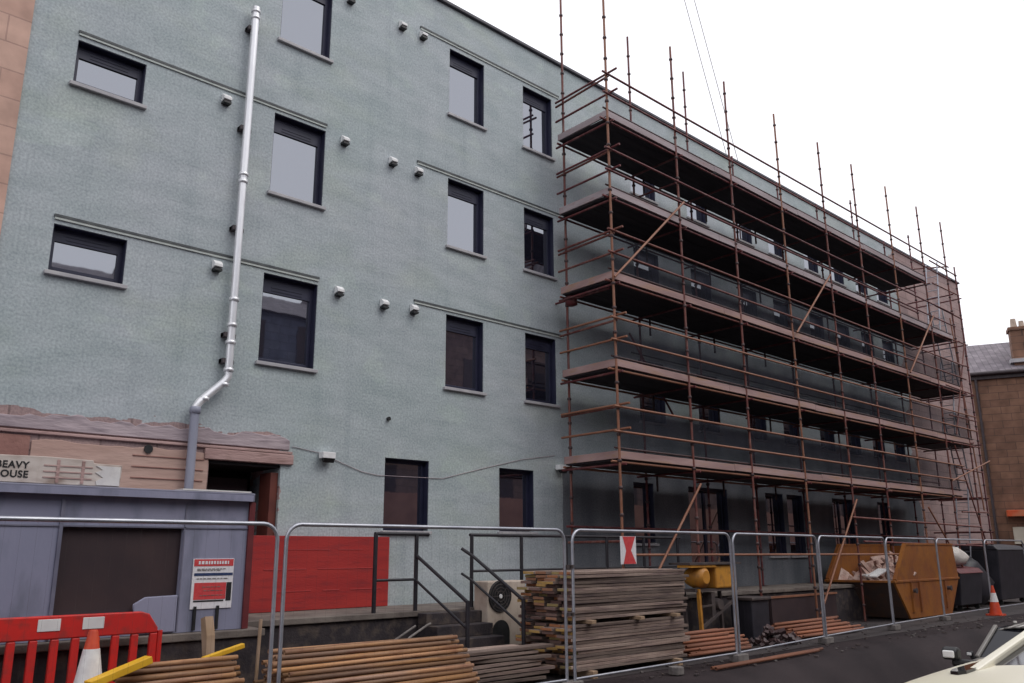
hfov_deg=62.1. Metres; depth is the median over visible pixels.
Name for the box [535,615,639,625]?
scaffold board
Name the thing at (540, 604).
scaffold board
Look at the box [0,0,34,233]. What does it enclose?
sandstone building
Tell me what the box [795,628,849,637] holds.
scaffold tube
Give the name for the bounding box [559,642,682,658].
scaffold board
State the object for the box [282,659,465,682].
scaffold tube
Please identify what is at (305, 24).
window
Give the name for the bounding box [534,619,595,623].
bearer
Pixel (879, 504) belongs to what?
window
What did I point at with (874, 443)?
window
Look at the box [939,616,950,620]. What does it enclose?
concrete block
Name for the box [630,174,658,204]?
window
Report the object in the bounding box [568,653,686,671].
scaffold board
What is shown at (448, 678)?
scaffold tube
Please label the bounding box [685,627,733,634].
scaffold tube
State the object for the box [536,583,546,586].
scaffold board
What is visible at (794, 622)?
scaffold tube
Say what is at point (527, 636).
scaffold board
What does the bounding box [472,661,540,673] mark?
scaffold board
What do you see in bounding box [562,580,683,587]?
scaffold board
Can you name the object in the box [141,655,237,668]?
scaffold tube
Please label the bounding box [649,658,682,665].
bearer
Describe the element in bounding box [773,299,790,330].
window
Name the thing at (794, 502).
window
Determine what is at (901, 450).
window
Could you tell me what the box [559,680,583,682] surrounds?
concrete block
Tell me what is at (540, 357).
window
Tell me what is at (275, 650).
scaffold tube
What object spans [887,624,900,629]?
concrete block
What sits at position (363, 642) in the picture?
scaffold tube
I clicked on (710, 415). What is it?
window
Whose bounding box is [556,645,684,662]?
scaffold board
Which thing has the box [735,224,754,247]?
window
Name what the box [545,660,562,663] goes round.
scaffold board
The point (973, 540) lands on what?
site fence
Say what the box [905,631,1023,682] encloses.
parked car
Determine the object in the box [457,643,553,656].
scaffold board
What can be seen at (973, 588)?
wheeled bin
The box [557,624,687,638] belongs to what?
scaffold board
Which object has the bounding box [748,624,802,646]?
fittings
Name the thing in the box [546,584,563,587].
scaffold board
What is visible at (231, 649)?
yellow bar
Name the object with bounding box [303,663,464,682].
scaffold tube
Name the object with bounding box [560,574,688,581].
scaffold board
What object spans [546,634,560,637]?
scaffold board
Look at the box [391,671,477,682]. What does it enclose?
scaffold tube
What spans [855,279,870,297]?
window
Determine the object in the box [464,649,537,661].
scaffold board
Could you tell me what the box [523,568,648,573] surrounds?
scaffold board
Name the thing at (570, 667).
scaffold board
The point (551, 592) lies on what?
scaffold board
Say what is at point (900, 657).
ground
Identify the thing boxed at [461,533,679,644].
guard railing
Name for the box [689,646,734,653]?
scaffold tube
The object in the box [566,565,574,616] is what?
fence clip
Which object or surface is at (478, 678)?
scaffold tube
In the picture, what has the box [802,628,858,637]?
scaffold tube
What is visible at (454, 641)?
scaffold tube
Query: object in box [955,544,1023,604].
wheeled bin
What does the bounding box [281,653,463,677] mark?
scaffold tube
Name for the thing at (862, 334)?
window
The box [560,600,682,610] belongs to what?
scaffold board
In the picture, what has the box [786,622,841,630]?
scaffold tube
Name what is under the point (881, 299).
window
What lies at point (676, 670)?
concrete block
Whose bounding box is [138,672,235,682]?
scaffold tube
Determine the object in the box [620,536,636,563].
warning sign
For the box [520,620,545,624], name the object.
scaffold board
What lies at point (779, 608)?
brown barrier board
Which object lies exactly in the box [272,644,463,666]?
scaffold tube
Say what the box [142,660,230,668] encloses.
scaffold tube
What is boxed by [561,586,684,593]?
scaffold board
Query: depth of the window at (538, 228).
18.30 m
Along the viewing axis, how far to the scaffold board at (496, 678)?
11.19 m
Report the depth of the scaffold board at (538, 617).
12.27 m
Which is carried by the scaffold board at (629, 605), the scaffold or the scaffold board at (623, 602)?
the scaffold board at (623, 602)
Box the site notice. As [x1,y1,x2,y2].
[189,558,233,609]
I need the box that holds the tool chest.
[727,596,770,638]
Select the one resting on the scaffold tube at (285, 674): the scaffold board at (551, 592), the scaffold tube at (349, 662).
the scaffold tube at (349, 662)
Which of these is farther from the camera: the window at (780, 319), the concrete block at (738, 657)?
the window at (780, 319)
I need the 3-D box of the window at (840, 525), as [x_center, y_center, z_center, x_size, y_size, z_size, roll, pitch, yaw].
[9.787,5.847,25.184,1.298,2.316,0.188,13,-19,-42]
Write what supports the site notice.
attached to the site cabin
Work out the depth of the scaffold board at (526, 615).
12.53 m
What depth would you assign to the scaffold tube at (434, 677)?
10.04 m
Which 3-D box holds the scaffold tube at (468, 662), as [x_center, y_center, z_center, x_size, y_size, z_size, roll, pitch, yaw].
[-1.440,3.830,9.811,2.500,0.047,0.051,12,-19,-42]
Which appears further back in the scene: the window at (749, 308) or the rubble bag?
the rubble bag
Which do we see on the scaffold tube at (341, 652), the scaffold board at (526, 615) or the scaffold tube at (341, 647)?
the scaffold tube at (341, 647)
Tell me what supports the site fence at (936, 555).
on the concrete block at (894, 627)
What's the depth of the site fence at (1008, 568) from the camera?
25.24 m
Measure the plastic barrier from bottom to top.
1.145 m
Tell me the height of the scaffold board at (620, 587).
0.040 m
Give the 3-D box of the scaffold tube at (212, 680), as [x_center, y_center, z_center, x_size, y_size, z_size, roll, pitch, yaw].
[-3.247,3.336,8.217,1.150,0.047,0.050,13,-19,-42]
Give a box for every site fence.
[0,516,278,682]
[276,522,568,682]
[571,528,737,680]
[731,532,825,653]
[817,535,893,636]
[885,537,944,624]
[936,538,990,615]
[984,539,1023,606]
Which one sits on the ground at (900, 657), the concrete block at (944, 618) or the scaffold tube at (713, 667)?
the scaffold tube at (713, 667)
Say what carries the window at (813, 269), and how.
in the apartment block at (288, 262)
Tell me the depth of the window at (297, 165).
14.44 m
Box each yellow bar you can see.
[84,656,152,682]
[201,643,244,657]
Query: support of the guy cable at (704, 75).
attached to the apartment block at (288, 262)
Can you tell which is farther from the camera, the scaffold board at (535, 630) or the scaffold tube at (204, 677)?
the scaffold board at (535, 630)
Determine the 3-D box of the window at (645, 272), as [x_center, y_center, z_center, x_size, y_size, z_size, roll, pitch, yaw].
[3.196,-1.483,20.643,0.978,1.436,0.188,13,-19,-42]
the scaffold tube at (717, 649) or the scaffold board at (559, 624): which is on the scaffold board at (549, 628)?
the scaffold board at (559, 624)
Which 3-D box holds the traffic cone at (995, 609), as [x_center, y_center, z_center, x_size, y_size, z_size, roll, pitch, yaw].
[13.110,7.040,23.140,0.406,0.780,0.406,13,-19,-42]
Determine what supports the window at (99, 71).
in the apartment block at (288, 262)
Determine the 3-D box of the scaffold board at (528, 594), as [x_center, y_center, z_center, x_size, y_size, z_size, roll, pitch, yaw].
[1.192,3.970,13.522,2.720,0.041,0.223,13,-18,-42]
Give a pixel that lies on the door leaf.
(213, 483)
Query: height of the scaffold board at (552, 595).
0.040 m
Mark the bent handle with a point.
(416, 632)
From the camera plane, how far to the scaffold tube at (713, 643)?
14.73 m
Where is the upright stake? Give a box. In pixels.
[254,619,262,679]
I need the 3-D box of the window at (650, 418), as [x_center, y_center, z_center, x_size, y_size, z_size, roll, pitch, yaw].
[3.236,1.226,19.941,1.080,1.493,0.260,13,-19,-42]
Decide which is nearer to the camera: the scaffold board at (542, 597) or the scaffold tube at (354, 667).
the scaffold tube at (354, 667)
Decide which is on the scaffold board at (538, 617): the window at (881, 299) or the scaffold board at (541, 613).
the scaffold board at (541, 613)
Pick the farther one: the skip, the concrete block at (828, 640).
the skip
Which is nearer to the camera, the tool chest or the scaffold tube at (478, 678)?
the scaffold tube at (478, 678)
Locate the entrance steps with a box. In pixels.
[418,610,503,647]
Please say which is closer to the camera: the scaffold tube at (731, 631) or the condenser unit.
the condenser unit
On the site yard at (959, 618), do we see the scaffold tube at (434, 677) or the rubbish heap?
the rubbish heap
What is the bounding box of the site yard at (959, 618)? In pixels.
[516,598,1023,682]
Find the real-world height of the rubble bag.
0.562 m
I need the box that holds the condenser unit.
[474,580,524,644]
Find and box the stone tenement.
[966,319,1023,547]
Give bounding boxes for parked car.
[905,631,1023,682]
[966,621,1023,659]
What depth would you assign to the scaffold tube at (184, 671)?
8.39 m
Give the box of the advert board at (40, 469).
[0,454,121,486]
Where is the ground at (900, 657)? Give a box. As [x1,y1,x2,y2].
[585,613,1023,682]
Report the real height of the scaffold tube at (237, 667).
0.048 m
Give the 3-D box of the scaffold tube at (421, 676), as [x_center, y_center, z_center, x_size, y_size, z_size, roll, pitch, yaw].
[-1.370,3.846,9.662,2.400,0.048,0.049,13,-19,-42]
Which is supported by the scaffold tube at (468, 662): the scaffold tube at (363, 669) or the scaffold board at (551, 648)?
the scaffold tube at (363, 669)
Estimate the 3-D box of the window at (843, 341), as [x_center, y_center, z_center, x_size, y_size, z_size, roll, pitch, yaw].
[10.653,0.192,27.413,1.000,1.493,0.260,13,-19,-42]
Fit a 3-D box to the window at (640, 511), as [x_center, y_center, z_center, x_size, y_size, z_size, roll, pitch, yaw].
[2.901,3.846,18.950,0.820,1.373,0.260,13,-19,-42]
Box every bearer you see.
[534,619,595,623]
[548,669,597,678]
[615,616,644,619]
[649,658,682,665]
[650,613,679,616]
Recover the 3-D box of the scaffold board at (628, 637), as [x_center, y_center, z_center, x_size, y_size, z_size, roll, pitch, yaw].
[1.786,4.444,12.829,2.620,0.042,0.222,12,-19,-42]
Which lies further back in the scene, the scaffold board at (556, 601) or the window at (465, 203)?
the window at (465, 203)
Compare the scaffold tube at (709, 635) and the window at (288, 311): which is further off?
the scaffold tube at (709, 635)
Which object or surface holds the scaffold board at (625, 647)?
on the scaffold board at (570, 656)
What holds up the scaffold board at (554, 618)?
on the bearer at (587, 621)
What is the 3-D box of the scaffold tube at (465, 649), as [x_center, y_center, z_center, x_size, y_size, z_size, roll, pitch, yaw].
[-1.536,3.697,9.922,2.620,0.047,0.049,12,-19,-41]
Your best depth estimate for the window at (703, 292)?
22.44 m
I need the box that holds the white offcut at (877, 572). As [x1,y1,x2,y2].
[859,568,885,576]
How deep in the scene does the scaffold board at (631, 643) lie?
12.61 m
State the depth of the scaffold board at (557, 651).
12.12 m
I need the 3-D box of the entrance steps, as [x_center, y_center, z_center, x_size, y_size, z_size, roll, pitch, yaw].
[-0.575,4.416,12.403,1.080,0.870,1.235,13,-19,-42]
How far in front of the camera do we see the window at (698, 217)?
22.88 m
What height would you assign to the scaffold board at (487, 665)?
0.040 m
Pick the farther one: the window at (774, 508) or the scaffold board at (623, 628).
the window at (774, 508)
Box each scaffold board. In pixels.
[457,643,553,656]
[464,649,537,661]
[467,644,517,650]
[467,653,550,663]
[472,658,544,669]
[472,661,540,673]
[475,664,554,677]
[477,669,548,682]
[483,675,545,682]
[516,634,540,637]
[516,638,538,641]
[517,586,539,589]
[517,599,537,601]
[518,614,537,617]
[520,605,536,607]
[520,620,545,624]
[521,580,537,583]
[521,592,538,595]
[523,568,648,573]
[525,574,544,576]
[526,577,536,579]
[526,611,535,614]
[529,587,547,590]
[529,629,544,632]
[530,615,546,619]
[531,635,548,639]
[531,641,549,643]
[533,596,553,599]
[534,599,553,602]
[534,602,546,605]
[534,625,548,628]
[535,569,627,573]
[535,612,546,615]
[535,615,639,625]
[535,648,551,651]
[536,574,555,577]
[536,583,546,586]
[541,626,559,630]
[542,581,558,583]
[542,588,556,590]
[542,631,560,633]
[543,591,560,593]
[544,578,559,580]
[544,606,559,609]
[545,652,564,656]
[545,657,558,660]
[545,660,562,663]
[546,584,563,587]
[546,610,562,612]
[546,613,561,616]
[546,616,563,620]
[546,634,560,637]
[546,647,560,649]
[546,663,564,667]
[547,574,577,577]
[547,594,558,596]
[547,603,561,606]
[549,615,657,627]
[550,600,562,603]
[550,640,564,643]
[552,569,650,574]
[552,650,564,652]
[555,633,684,648]
[556,618,683,631]
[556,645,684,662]
[557,583,684,590]
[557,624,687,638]
[558,592,684,600]
[559,569,684,574]
[559,577,685,584]
[559,589,683,597]
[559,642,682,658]
[560,572,683,578]
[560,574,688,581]
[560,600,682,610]
[560,627,683,641]
[560,651,682,669]
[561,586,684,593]
[561,615,682,627]
[561,621,683,634]
[561,635,690,651]
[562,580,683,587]
[562,597,687,607]
[562,603,686,613]
[562,606,686,617]
[563,594,683,603]
[563,648,684,664]
[567,609,685,620]
[568,629,687,644]
[568,638,689,654]
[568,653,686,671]
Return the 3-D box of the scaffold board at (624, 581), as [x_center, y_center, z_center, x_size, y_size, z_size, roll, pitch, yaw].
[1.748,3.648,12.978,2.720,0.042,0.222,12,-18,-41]
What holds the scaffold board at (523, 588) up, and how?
on the scaffold board
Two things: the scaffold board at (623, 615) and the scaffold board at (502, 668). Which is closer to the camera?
the scaffold board at (502, 668)
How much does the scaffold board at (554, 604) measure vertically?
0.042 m
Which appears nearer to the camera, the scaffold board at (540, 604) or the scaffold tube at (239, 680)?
the scaffold tube at (239, 680)
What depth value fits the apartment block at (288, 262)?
14.89 m
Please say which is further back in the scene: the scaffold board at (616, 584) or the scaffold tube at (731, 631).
the scaffold tube at (731, 631)
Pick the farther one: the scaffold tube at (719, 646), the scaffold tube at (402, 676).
the scaffold tube at (719, 646)
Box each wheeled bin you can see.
[954,566,982,610]
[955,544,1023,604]
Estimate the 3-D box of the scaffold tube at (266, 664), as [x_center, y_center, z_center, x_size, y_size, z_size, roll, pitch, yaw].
[-1.648,3.631,9.867,2.620,0.047,0.049,13,-19,-42]
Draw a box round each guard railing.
[371,532,469,647]
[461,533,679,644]
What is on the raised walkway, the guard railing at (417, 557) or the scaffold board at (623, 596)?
the guard railing at (417, 557)
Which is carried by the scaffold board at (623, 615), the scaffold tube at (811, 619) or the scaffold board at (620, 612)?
the scaffold board at (620, 612)
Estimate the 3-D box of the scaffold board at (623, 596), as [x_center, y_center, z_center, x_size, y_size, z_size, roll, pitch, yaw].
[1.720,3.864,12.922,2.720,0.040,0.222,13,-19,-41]
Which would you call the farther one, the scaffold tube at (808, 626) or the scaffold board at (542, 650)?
the scaffold tube at (808, 626)
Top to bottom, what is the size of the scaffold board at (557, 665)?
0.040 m
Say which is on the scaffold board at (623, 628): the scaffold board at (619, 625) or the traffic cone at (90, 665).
the scaffold board at (619, 625)
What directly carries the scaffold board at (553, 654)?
on the scaffold board at (553, 658)
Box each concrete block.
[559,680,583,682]
[668,666,683,675]
[729,653,748,661]
[818,637,833,643]
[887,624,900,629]
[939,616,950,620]
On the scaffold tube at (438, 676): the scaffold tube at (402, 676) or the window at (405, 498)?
the scaffold tube at (402, 676)
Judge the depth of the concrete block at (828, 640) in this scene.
16.17 m
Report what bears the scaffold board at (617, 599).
on the scaffold board at (623, 602)
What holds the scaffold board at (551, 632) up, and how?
on the scaffold board at (551, 635)
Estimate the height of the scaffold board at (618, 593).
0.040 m
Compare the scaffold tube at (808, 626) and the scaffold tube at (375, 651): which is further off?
the scaffold tube at (808, 626)
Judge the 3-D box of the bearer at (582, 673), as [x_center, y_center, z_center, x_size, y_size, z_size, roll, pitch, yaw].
[0.767,4.751,12.266,0.100,0.100,1.160,13,-19,-42]
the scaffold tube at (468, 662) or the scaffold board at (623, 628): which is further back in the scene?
the scaffold board at (623, 628)
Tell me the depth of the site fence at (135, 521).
7.93 m
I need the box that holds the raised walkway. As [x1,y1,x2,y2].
[0,582,969,682]
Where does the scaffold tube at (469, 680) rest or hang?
on the scaffold tube
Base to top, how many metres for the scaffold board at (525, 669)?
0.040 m
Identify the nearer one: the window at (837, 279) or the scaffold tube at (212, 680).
the scaffold tube at (212, 680)
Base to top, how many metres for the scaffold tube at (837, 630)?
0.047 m
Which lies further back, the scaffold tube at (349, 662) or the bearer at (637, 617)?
the bearer at (637, 617)
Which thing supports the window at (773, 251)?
in the apartment block at (288, 262)
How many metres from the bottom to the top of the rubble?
1.087 m
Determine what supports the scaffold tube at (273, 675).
on the scaffold tube at (314, 674)
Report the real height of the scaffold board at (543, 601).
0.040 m
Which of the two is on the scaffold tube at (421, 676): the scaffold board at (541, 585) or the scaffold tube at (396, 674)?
the scaffold tube at (396, 674)
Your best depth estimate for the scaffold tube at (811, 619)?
18.29 m
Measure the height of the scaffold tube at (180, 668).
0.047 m
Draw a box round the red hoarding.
[249,535,389,612]
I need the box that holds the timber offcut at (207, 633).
[201,616,214,655]
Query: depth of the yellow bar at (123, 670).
7.81 m
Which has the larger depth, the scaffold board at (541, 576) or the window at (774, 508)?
the window at (774, 508)
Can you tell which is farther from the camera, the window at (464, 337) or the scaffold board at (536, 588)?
the window at (464, 337)
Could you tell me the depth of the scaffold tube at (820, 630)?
17.91 m
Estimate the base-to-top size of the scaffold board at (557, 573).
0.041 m
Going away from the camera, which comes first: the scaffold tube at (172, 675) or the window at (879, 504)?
the scaffold tube at (172, 675)
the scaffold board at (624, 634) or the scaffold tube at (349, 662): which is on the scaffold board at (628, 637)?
the scaffold board at (624, 634)
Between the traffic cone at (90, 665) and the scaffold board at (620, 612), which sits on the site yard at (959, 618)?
the traffic cone at (90, 665)
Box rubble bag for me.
[952,546,968,564]
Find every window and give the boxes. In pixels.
[43,224,127,289]
[69,40,146,109]
[255,273,317,372]
[267,113,325,210]
[277,0,333,63]
[380,458,430,534]
[443,314,486,395]
[445,179,486,259]
[447,49,487,131]
[497,468,537,533]
[522,86,555,161]
[523,208,557,280]
[524,333,560,407]
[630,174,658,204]
[633,247,658,285]
[633,482,659,545]
[638,360,669,426]
[686,200,709,227]
[688,487,729,561]
[690,268,710,300]
[697,373,723,435]
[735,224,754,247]
[740,288,757,318]
[747,385,770,442]
[765,493,790,557]
[768,238,784,260]
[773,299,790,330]
[781,393,801,447]
[786,495,807,557]
[803,254,820,276]
[809,313,824,341]
[817,402,838,453]
[831,267,846,287]
[832,498,855,543]
[836,323,850,349]
[845,408,864,457]
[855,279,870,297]
[861,332,874,356]
[870,414,888,461]
[876,288,889,306]
[877,502,891,549]
[882,340,894,364]
[891,419,908,464]
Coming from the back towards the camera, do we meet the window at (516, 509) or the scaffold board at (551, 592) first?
the window at (516, 509)
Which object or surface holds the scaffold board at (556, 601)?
on the scaffold board at (554, 604)
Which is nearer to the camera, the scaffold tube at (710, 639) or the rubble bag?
the scaffold tube at (710, 639)
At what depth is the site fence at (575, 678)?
12.14 m
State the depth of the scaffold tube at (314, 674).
9.15 m
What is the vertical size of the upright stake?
0.901 m
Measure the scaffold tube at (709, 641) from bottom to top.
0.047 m
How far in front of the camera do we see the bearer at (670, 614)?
13.43 m
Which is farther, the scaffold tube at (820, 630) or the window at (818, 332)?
the window at (818, 332)
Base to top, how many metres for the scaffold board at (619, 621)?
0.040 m
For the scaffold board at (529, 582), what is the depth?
12.64 m
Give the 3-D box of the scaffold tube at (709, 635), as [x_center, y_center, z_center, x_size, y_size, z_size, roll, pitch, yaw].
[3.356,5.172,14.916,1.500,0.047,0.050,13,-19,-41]
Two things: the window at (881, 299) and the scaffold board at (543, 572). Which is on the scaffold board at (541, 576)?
the scaffold board at (543, 572)
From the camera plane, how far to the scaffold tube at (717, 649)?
14.57 m
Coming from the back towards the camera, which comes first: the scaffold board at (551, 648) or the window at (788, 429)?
the window at (788, 429)
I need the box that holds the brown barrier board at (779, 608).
[768,592,837,624]
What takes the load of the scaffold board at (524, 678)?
on the site yard at (959, 618)
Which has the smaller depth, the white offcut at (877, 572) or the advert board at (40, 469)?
the advert board at (40, 469)
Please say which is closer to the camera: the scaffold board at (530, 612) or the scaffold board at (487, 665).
the scaffold board at (487, 665)
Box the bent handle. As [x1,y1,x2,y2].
[395,622,430,638]
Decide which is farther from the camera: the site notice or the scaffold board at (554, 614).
the scaffold board at (554, 614)
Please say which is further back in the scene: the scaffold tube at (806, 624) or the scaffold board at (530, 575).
the scaffold tube at (806, 624)
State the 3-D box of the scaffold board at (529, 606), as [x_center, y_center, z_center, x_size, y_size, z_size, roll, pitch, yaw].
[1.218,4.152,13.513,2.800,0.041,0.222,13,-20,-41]
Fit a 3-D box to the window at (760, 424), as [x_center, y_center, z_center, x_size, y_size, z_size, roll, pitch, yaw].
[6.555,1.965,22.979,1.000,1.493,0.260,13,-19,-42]
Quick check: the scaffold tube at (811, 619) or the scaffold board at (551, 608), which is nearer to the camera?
the scaffold board at (551, 608)
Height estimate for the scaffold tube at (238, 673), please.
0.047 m
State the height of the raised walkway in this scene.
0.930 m
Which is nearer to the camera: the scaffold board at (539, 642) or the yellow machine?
the scaffold board at (539, 642)
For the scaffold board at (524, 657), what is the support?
on the scaffold board at (487, 665)
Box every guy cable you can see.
[684,0,726,153]
[694,0,737,159]
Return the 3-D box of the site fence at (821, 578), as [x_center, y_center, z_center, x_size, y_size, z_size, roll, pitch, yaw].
[7.262,5.089,17.868,0.042,1.961,3.683,-13,-19,41]
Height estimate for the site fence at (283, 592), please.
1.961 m
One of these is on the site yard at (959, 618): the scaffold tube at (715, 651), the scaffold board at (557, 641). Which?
the scaffold tube at (715, 651)
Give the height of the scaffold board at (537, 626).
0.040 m
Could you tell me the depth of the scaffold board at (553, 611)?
12.18 m
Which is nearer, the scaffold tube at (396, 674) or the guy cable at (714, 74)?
the scaffold tube at (396, 674)
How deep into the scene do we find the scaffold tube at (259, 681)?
9.18 m
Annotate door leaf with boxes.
[207,477,247,490]
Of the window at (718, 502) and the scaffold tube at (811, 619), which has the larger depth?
the window at (718, 502)
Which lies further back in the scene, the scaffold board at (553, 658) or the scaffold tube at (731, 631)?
the scaffold tube at (731, 631)
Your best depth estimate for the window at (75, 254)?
11.77 m
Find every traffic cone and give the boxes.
[73,629,101,682]
[986,585,1005,615]
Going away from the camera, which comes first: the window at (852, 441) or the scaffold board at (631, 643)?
the scaffold board at (631, 643)
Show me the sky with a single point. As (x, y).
(923, 99)
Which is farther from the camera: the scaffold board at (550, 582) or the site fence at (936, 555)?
the site fence at (936, 555)
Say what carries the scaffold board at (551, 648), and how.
on the scaffold board at (557, 651)
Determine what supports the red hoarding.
attached to the apartment block at (288, 262)
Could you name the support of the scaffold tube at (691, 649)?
on the scaffold tube
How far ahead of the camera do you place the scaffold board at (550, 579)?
12.23 m
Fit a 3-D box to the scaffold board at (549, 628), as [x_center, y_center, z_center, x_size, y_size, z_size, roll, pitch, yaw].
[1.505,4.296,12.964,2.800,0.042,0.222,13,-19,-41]
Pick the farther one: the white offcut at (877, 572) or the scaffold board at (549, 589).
the white offcut at (877, 572)
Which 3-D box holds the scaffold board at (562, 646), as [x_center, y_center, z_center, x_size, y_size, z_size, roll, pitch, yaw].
[1.680,4.465,12.723,2.720,0.043,0.222,12,-19,-41]
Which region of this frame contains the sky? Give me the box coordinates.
[448,0,1023,345]
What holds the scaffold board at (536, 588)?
on the scaffold board
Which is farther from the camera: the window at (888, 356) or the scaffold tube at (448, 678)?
the window at (888, 356)
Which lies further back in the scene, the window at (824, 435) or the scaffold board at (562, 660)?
the window at (824, 435)
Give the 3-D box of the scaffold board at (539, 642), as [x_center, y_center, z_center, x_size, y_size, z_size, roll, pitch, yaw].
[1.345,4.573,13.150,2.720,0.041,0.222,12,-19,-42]
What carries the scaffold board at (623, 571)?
on the scaffold board at (618, 575)
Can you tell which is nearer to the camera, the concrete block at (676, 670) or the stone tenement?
the concrete block at (676, 670)
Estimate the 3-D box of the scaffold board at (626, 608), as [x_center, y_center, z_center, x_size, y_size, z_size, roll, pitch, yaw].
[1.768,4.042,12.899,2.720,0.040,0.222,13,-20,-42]
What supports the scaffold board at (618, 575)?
on the scaffold board at (630, 577)
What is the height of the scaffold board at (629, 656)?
0.040 m
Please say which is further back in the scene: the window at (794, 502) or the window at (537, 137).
the window at (794, 502)
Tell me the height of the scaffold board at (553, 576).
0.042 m
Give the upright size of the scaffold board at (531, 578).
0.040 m
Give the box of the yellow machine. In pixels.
[669,562,740,630]
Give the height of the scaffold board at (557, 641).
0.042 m
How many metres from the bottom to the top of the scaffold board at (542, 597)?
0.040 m
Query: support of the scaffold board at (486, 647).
on the scaffold board
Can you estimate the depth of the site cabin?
8.99 m
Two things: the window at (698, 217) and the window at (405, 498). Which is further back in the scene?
the window at (698, 217)
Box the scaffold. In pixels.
[555,0,993,623]
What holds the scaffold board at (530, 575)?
on the scaffold board at (531, 578)
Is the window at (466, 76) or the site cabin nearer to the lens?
the site cabin
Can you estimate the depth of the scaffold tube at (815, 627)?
17.80 m
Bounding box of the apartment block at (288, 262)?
[0,0,992,605]
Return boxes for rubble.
[837,551,916,583]
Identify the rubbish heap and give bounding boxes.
[956,555,994,604]
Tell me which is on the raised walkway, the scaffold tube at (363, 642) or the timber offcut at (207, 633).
the timber offcut at (207, 633)
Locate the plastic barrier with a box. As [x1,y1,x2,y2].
[0,611,162,682]
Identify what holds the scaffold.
on the site yard at (959, 618)
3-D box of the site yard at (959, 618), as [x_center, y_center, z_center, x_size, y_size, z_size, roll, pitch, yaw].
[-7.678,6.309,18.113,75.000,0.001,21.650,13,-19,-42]
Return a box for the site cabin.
[0,482,255,644]
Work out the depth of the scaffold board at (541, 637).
12.23 m
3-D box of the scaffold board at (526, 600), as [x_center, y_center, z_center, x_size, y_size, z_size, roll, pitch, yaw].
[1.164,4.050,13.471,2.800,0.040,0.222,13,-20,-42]
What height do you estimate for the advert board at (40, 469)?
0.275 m
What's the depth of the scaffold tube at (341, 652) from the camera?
9.80 m
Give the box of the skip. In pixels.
[824,543,959,618]
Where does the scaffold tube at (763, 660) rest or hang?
on the ground at (900, 657)
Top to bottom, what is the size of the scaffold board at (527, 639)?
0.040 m
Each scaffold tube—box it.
[113,665,239,681]
[115,667,233,682]
[120,666,235,677]
[125,661,236,675]
[129,671,240,682]
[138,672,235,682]
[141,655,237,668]
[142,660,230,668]
[191,678,232,682]
[200,678,244,682]
[253,679,266,682]
[265,644,456,666]
[266,654,448,677]
[268,638,407,653]
[272,639,458,659]
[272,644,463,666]
[272,648,462,673]
[274,640,450,660]
[281,648,467,667]
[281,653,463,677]
[282,635,448,653]
[282,658,463,680]
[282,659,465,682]
[283,635,457,654]
[285,659,455,678]
[288,654,469,676]
[294,644,449,659]
[296,661,470,682]
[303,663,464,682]
[307,663,473,682]
[348,668,467,682]
[354,668,472,682]
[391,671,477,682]
[395,672,475,682]
[402,673,475,682]
[436,677,479,682]
[440,677,477,682]
[682,634,744,643]
[683,638,741,644]
[683,643,731,651]
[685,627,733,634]
[685,638,747,648]
[687,646,751,656]
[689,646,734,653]
[690,630,733,635]
[690,632,728,638]
[696,646,743,652]
[699,641,748,650]
[710,647,823,669]
[714,649,819,669]
[773,617,831,625]
[774,619,840,629]
[780,617,836,622]
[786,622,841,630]
[791,622,849,631]
[795,624,860,634]
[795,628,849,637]
[799,627,863,637]
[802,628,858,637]
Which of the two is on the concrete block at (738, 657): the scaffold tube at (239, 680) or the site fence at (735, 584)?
the site fence at (735, 584)

